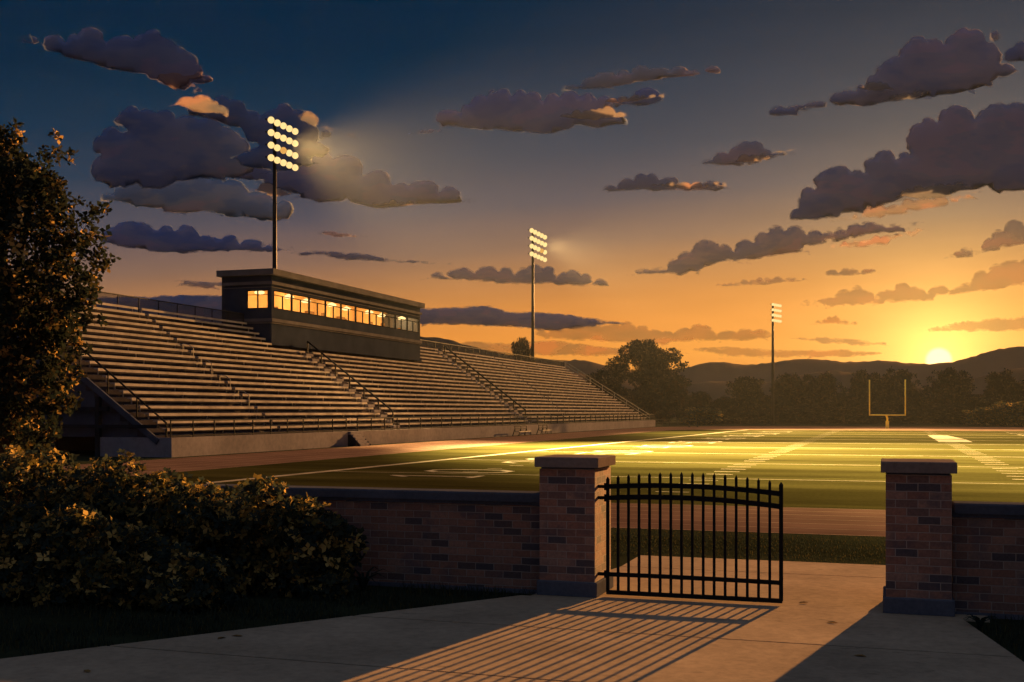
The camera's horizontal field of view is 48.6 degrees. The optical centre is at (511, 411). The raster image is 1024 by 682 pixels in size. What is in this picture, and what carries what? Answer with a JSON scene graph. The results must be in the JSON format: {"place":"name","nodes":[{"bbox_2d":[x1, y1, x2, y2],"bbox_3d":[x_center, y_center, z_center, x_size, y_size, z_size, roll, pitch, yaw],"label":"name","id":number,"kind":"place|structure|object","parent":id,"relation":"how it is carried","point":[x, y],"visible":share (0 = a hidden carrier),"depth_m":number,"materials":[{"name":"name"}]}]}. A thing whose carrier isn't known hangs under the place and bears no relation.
{"place":"outdoors","nodes":[
{"label":"outdoors","id":0,"kind":"place"},
{"bbox_2d":[22,27,227,115],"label":"cloud","id":1,"kind":"structure","parent":0,"point":[153,53],"depth_m":3217.05,"materials":[{"name":"grey"}]},
{"bbox_2d":[51,295,221,322],"bbox_3d":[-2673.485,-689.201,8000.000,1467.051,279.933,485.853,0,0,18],"label":"cloud","id":2,"kind":"structure","parent":0,"point":[212,302],"depth_m":7980.21,"materials":[{"name":"grey"}]},
{"bbox_2d":[91,105,252,188],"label":"cloud","id":3,"kind":"structure","parent":0,"point":[159,149],"depth_m":4289.81,"materials":[{"name":"grey"}]},
{"bbox_2d":[102,221,280,253],"bbox_3d":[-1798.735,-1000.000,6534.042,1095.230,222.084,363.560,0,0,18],"label":"cloud","id":4,"kind":"structure","parent":0,"point":[183,239],"depth_m":6523.35,"materials":[{"name":"grey"}]},
{"bbox_2d":[102,177,293,220],"bbox_3d":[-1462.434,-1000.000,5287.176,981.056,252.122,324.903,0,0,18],"label":"cloud","id":5,"kind":"structure","parent":0,"point":[232,198],"depth_m":5273.50,"materials":[{"name":"grey"}]},
{"bbox_2d":[181,281,221,287],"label":"cloud","id":6,"kind":"structure","parent":0,"point":[205,285],"depth_m":7994.63,"materials":[{"name":"grey"}]},
{"bbox_2d":[188,95,330,171],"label":"cloud","id":7,"kind":"structure","parent":0,"point":[254,125],"depth_m":4079.54,"materials":[{"name":"grey"}]},
{"bbox_2d":[323,231,354,236],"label":"cloud","id":8,"kind":"structure","parent":0,"point":[334,234],"depth_m":6361.83,"materials":[{"name":"grey"}]},
{"bbox_2d":[237,147,462,207],"bbox_3d":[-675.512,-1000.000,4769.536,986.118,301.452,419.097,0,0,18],"label":"cloud","id":9,"kind":"structure","parent":0,"point":[326,177],"depth_m":4800.09,"materials":[{"name":"grey"}]},
{"bbox_2d":[300,252,415,262],"bbox_3d":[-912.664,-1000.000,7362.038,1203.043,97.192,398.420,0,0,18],"label":"cloud","id":10,"kind":"structure","parent":0,"point":[352,256],"depth_m":7357.39,"materials":[{"name":"grey"}]},
{"bbox_2d":[409,129,440,133],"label":"cloud","id":11,"kind":"structure","parent":0,"point":[429,131],"depth_m":4040.75,"materials":[{"name":"grey"}]},
{"bbox_2d":[0,555,1023,681],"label":"path","id":12,"kind":"structure","parent":0,"point":[604,637],"depth_m":12.48,"materials":[{"name":"concrete"}]},
{"bbox_2d":[534,454,615,597],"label":"brick pillar","id":13,"kind":"structure","parent":12,"relation":"on","point":[572,534],"depth_m":15.81,"materials":[{"name":"brick"}]},
{"bbox_2d":[598,472,782,602],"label":"iron gate","id":14,"kind":"structure","parent":13,"relation":"attached to","point":[607,486],"depth_m":15.41,"materials":[{"name":"black metal"}]},
{"bbox_2d":[881,458,956,616],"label":"brick pillar","id":15,"kind":"structure","parent":12,"relation":"on","point":[918,536],"depth_m":14.34,"materials":[{"name":"brick"}]},
{"bbox_2d":[0,418,1023,661],"bbox_3d":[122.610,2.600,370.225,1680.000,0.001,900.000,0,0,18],"label":"ground","id":16,"kind":"structure","parent":0,"point":[84,456],"depth_m":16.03,"materials":[{"name":"green plant"}]},
{"bbox_2d":[0,443,105,563],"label":"shrub","id":17,"kind":"object","parent":16,"relation":"on","point":[41,485],"visible":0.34,"depth_m":17.64,"materials":[{"name":"green plant"}]},
{"bbox_2d":[0,117,120,461],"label":"tree","id":18,"kind":"object","parent":16,"relation":"on","point":[29,183],"visible":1,"depth_m":20.68,"materials":[{"name":"green plant"}]},
{"bbox_2d":[0,495,139,607],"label":"shrub","id":19,"kind":"object","parent":16,"relation":"on","point":[41,554],"visible":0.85,"depth_m":15.22,"materials":[{"name":"green plant"}]},
{"bbox_2d":[60,448,208,570],"bbox_3d":[-5.670,1.615,17.171,2.698,2.095,1.439,0,0,18],"label":"shrub","id":20,"kind":"object","parent":16,"relation":"on","point":[120,494],"visible":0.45,"depth_m":16.98,"materials":[{"name":"green plant"}]},
{"bbox_2d":[71,519,239,613],"bbox_3d":[-4.651,2.067,14.883,1.976,1.199,1.415,0,0,18],"label":"shrub","id":21,"kind":"object","parent":16,"relation":"on","point":[160,575],"visible":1,"depth_m":14.80,"materials":[{"name":"green plant"}]},
{"bbox_2d":[166,473,354,597],"bbox_3d":[-3.727,1.774,16.192,2.976,1.783,1.407,0,0,18],"label":"shrub","id":22,"kind":"object","parent":16,"relation":"on","point":[241,539],"visible":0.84,"depth_m":15.95,"materials":[{"name":"green plant"}]},
{"bbox_2d":[4,479,539,593],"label":"brick wall","id":23,"kind":"structure","parent":16,"relation":"on","point":[464,538],"depth_m":16.62,"materials":[{"name":"brick"}]},
{"bbox_2d":[265,116,298,268],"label":"light tower","id":24,"kind":"structure","parent":16,"relation":"on","point":[274,146],"depth_m":106.25,"materials":[{"name":"metal"}]},
{"bbox_2d":[283,508,368,600],"bbox_3d":[-2.608,2.011,16.054,1.041,1.310,1.287,0,0,18],"label":"shrub","id":25,"kind":"object","parent":16,"relation":"on","point":[328,583],"visible":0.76,"depth_m":15.89,"materials":[{"name":"green plant"}]},
{"bbox_2d":[13,287,654,457],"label":"grandstand","id":26,"kind":"object","parent":16,"relation":"on","point":[153,385],"visible":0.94,"depth_m":86.19,"materials":[{"name":"metal"}]},
{"bbox_2d":[216,268,424,360],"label":"press box","id":27,"kind":"object","parent":26,"relation":"on","point":[278,307],"visible":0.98,"depth_m":103.77,"materials":[{"name":"black metal"}]},
{"bbox_2d":[247,290,267,308],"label":"window","id":28,"kind":"structure","parent":27,"relation":"in","point":[257,294],"depth_m":95.07,"materials":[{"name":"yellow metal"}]},
{"bbox_2d":[274,290,291,311],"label":"window","id":29,"kind":"structure","parent":27,"relation":"in","point":[290,297],"depth_m":96.97,"materials":[{"name":"glass"}]},
{"bbox_2d":[292,294,309,314],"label":"window","id":30,"kind":"structure","parent":27,"relation":"in","point":[308,301],"depth_m":99.42,"materials":[{"name":"glass"}]},
{"bbox_2d":[310,297,325,316],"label":"window","id":31,"kind":"structure","parent":27,"relation":"in","point":[324,304],"depth_m":102.92,"materials":[{"name":"glass"}]},
{"bbox_2d":[326,300,341,319],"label":"window","id":32,"kind":"structure","parent":27,"relation":"in","point":[340,307],"depth_m":106.04,"materials":[{"name":"glass"}]},
{"bbox_2d":[342,304,355,321],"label":"window","id":33,"kind":"structure","parent":27,"relation":"in","point":[342,304],"depth_m":108.37,"materials":[{"name":"glass"}]},
{"bbox_2d":[356,306,369,324],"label":"window","id":34,"kind":"structure","parent":27,"relation":"in","point":[356,306],"depth_m":111.12,"materials":[{"name":"glass"}]},
{"bbox_2d":[370,309,382,326],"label":"window","id":35,"kind":"structure","parent":27,"relation":"in","point":[370,309],"depth_m":114.23,"materials":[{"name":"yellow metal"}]},
{"bbox_2d":[383,312,395,328],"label":"window","id":36,"kind":"structure","parent":27,"relation":"in","point":[394,317],"depth_m":117.00,"materials":[{"name":"grey glass"}]},
{"bbox_2d":[396,314,407,330],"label":"window","id":37,"kind":"structure","parent":27,"relation":"in","point":[396,314],"depth_m":120.65,"materials":[{"name":"grey glass"}]},
{"bbox_2d":[408,317,418,332],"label":"window","id":38,"kind":"structure","parent":27,"relation":"in","point":[408,317],"depth_m":123.18,"materials":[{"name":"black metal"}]},
{"bbox_2d":[348,431,370,445],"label":"concrete steps","id":39,"kind":"structure","parent":16,"relation":"on","point":[356,438],"depth_m":85.42,"materials":[{"name":"concrete"}]},
{"bbox_2d":[353,566,390,590],"bbox_3d":[-2.093,2.439,16.388,0.676,0.338,0.774,0,0,10],"label":"spiky plant","id":40,"kind":"object","parent":16,"relation":"on","point":[363,581],"visible":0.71,"depth_m":16.32,"materials":[{"name":"green plant"}]},
{"bbox_2d":[511,336,535,364],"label":"tree","id":41,"kind":"object","parent":16,"relation":"on","point":[521,348],"visible":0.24,"depth_m":329.66,"materials":[{"name":"green plant"}]},
{"bbox_2d":[528,228,546,364],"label":"light tower","id":42,"kind":"structure","parent":16,"relation":"on","point":[533,239],"depth_m":183.68,"materials":[{"name":"grey metal"}]},
{"bbox_2d":[587,377,605,389],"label":"tree","id":43,"kind":"object","parent":16,"relation":"on","point":[598,384],"visible":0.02,"depth_m":259.62,"materials":[{"name":"green plant"}]},
{"bbox_2d":[585,338,691,423],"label":"tree","id":44,"kind":"object","parent":16,"relation":"on","point":[662,398],"visible":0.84,"depth_m":240.32,"materials":[{"name":"green plant"}]},
{"bbox_2d":[654,418,711,425],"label":"rail fence","id":45,"kind":"object","parent":16,"relation":"on","point":[684,421],"visible":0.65,"depth_m":209.79,"materials":[{"name":"metal"}]},
{"bbox_2d":[676,391,712,419],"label":"tree","id":46,"kind":"object","parent":16,"relation":"on","point":[698,399],"visible":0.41,"depth_m":259.65,"materials":[{"name":"green plant"}]},
{"bbox_2d":[678,407,723,424],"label":"bush","id":47,"kind":"object","parent":16,"relation":"on","point":[696,414],"visible":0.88,"depth_m":229.75,"materials":[{"name":"green plant"}]},
{"bbox_2d":[707,395,736,423],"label":"tree","id":48,"kind":"object","parent":16,"relation":"on","point":[723,403],"visible":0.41,"depth_m":248.53,"materials":[{"name":"green plant"}]},
{"bbox_2d":[719,407,760,423],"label":"bush","id":49,"kind":"object","parent":16,"relation":"on","point":[736,415],"visible":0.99,"depth_m":238.49,"materials":[{"name":"green plant"}]},
{"bbox_2d":[725,376,764,413],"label":"tree","id":50,"kind":"object","parent":16,"relation":"on","point":[746,391],"visible":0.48,"depth_m":256.05,"materials":[{"name":"green plant"}]},
{"bbox_2d":[770,303,781,424],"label":"light tower","id":51,"kind":"structure","parent":16,"relation":"on","point":[773,315],"depth_m":220.79,"materials":[{"name":"grey metal"}]},
{"bbox_2d":[769,372,810,422],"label":"tree","id":52,"kind":"object","parent":16,"relation":"on","point":[791,387],"visible":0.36,"depth_m":253.54,"materials":[{"name":"green plant"}]},
{"bbox_2d":[797,370,843,422],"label":"tree","id":53,"kind":"object","parent":16,"relation":"on","point":[822,389],"visible":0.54,"depth_m":249.65,"materials":[{"name":"green plant"}]},
{"bbox_2d":[840,369,883,416],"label":"tree","id":54,"kind":"object","parent":16,"relation":"on","point":[859,381],"visible":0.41,"depth_m":259.96,"materials":[{"name":"green plant"}]},
{"bbox_2d":[851,403,895,423],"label":"bush","id":55,"kind":"object","parent":16,"relation":"on","point":[865,417],"visible":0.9,"depth_m":240.25,"materials":[{"name":"green plant"}]},
{"bbox_2d":[869,379,905,427],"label":"goalpost","id":56,"kind":"object","parent":16,"relation":"on","point":[887,421],"visible":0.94,"depth_m":176.85,"materials":[{"name":"yellow metal"}]},
{"bbox_2d":[875,366,923,422],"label":"tree","id":57,"kind":"object","parent":16,"relation":"on","point":[894,385],"visible":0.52,"depth_m":256.61,"materials":[{"name":"green plant"}]},
{"bbox_2d":[901,394,939,423],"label":"tree","id":58,"kind":"object","parent":16,"relation":"on","point":[918,403],"visible":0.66,"depth_m":244.89,"materials":[{"name":"green plant"}]},
{"bbox_2d":[920,367,976,415],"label":"tree","id":59,"kind":"object","parent":16,"relation":"on","point":[950,386],"visible":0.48,"depth_m":263.32,"materials":[{"name":"green plant"}]},
{"bbox_2d":[954,393,995,423],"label":"tree","id":60,"kind":"object","parent":16,"relation":"on","point":[973,401],"visible":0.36,"depth_m":243.72,"materials":[{"name":"green plant"}]},
{"bbox_2d":[963,614,997,629],"bbox_3d":[5.589,2.511,13.498,0.412,0.194,0.399,0,0,18],"label":"spiky plant","id":61,"kind":"object","parent":16,"relation":"on","point":[978,620],"visible":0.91,"depth_m":13.49,"materials":[{"name":"green plant"}]},
{"bbox_2d":[960,407,1005,425],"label":"bush","id":62,"kind":"object","parent":16,"relation":"on","point":[979,416],"visible":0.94,"depth_m":211.53,"materials":[{"name":"green plant"}]},
{"bbox_2d":[952,501,1023,619],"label":"brick wall","id":63,"kind":"structure","parent":16,"relation":"on","point":[987,557],"depth_m":14.29,"materials":[{"name":"brick"}]},
{"bbox_2d":[980,368,1023,406],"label":"tree","id":64,"kind":"object","parent":16,"relation":"on","point":[997,386],"visible":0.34,"depth_m":253.71,"materials":[{"name":"green plant"}]},
{"bbox_2d":[984,401,1023,425],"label":"bush","id":65,"kind":"object","parent":16,"relation":"on","point":[1009,413],"visible":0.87,"depth_m":210.08,"materials":[{"name":"green plant"}]},
{"bbox_2d":[1005,380,1023,401],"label":"tree","id":66,"kind":"object","parent":16,"relation":"on","point":[1018,389],"visible":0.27,"depth_m":251.77,"materials":[{"name":"green plant"}]},
{"bbox_2d":[0,0,1023,370],"label":"sky","id":67,"kind":"structure","parent":0,"point":[373,74],"materials":[{"name":"orange"}]},
{"bbox_2d":[16,426,1023,536],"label":"track","id":68,"kind":"structure","parent":0,"point":[797,520],"depth_m":52.70,"materials":[{"name":"paint"}]},
{"bbox_2d":[512,425,530,435],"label":"team bench","id":69,"kind":"object","parent":68,"relation":"on","point":[520,428],"visible":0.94,"depth_m":122.58,"materials":[{"name":"paint"}]},
{"bbox_2d":[536,425,551,433],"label":"team bench","id":70,"kind":"object","parent":68,"relation":"on","point":[542,429],"visible":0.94,"depth_m":130.43,"materials":[{"name":"paint"}]},
{"bbox_2d":[420,306,619,330],"bbox_3d":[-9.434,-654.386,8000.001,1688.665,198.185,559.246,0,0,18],"label":"cloud","id":71,"kind":"structure","parent":0,"point":[484,315],"depth_m":7988.45,"materials":[{"name":"grey"}]},
{"bbox_2d":[433,265,607,285],"bbox_3d":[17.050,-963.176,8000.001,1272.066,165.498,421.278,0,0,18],"label":"cloud","id":72,"kind":"structure","parent":0,"point":[541,275],"depth_m":7990.35,"materials":[{"name":"grey"}]},
{"bbox_2d":[436,87,662,133],"bbox_3d":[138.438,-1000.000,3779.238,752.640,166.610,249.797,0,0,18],"label":"cloud","id":73,"kind":"structure","parent":0,"point":[518,111],"depth_m":3770.39,"materials":[{"name":"grey"}]},
{"bbox_2d":[133,430,1023,509],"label":"field","id":74,"kind":"structure","parent":0,"point":[852,463],"depth_m":54.61,"materials":[{"name":"green plant"}]},
{"bbox_2d":[393,469,511,477],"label":"field numerals","id":75,"kind":"object","parent":74,"relation":"on","point":[455,476],"visible":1,"depth_m":48.14,"materials":[{"name":"paint"}]},
{"bbox_2d":[576,450,651,453],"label":"field numerals","id":76,"kind":"object","parent":74,"relation":"on","point":[610,450],"visible":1,"depth_m":73.51,"materials":[{"name":"paint"}]},
{"bbox_2d":[206,430,1023,491],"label":"field lines","id":77,"kind":"object","parent":74,"relation":"on","point":[943,438],"visible":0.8,"depth_m":66.97,"materials":[{"name":"paint"}]},
{"bbox_2d":[566,66,719,89],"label":"cloud","id":78,"kind":"structure","parent":0,"point":[622,77],"depth_m":3400.57,"materials":[{"name":"grey"}]},
{"bbox_2d":[604,173,723,190],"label":"cloud","id":79,"kind":"structure","parent":0,"point":[652,182],"depth_m":4952.69,"materials":[{"name":"grey"}]},
{"bbox_2d":[420,336,1023,387],"bbox_3d":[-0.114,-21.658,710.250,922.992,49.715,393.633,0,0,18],"label":"hills","id":80,"kind":"structure","parent":0,"point":[996,361],"depth_m":691.81,"materials":[{"name":"plant"}]},
{"bbox_2d":[702,141,784,165],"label":"cloud","id":81,"kind":"structure","parent":0,"point":[742,153],"depth_m":4404.00,"materials":[{"name":"grey"}]},
{"bbox_2d":[611,527,885,564],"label":"grass","id":82,"kind":"structure","parent":0,"point":[753,535],"depth_m":21.88,"materials":[{"name":"green plant"}]},
{"bbox_2d":[636,222,918,274],"bbox_3d":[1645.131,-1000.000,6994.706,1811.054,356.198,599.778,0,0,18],"label":"cloud","id":83,"kind":"structure","parent":0,"point":[773,241],"depth_m":6983.18,"materials":[{"name":"grey"}]},
{"bbox_2d":[571,368,1023,417],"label":"trees","id":84,"kind":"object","parent":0,"point":[714,390],"depth_m":531.13,"materials":[{"name":"green plant"}]},
{"bbox_2d":[769,28,1016,115],"bbox_3d":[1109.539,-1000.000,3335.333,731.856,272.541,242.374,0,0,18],"label":"cloud","id":85,"kind":"structure","parent":0,"point":[961,60],"depth_m":3325.15,"materials":[{"name":"grey"}]},
{"bbox_2d":[790,103,1023,219],"bbox_3d":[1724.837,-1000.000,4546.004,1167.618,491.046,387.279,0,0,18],"label":"cloud","id":86,"kind":"structure","parent":0,"point":[955,149],"depth_m":4529.33,"materials":[{"name":"grey"}]},
{"bbox_2d":[863,196,972,216],"bbox_3d":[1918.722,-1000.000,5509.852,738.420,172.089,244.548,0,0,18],"label":"cloud","id":87,"kind":"structure","parent":0,"point":[880,211],"depth_m":5503.26,"materials":[{"name":"orange"}]},
{"bbox_2d":[955,220,1023,256],"bbox_3d":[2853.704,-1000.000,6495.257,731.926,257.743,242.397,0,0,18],"label":"cloud","id":88,"kind":"structure","parent":0,"point":[1013,233],"depth_m":6485.38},
{"bbox_2d":[1003,41,1023,61],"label":"cloud","id":89,"kind":"structure","parent":0,"point":[1015,52],"depth_m":3128.46,"materials":[{"name":"grey"}]}
]}

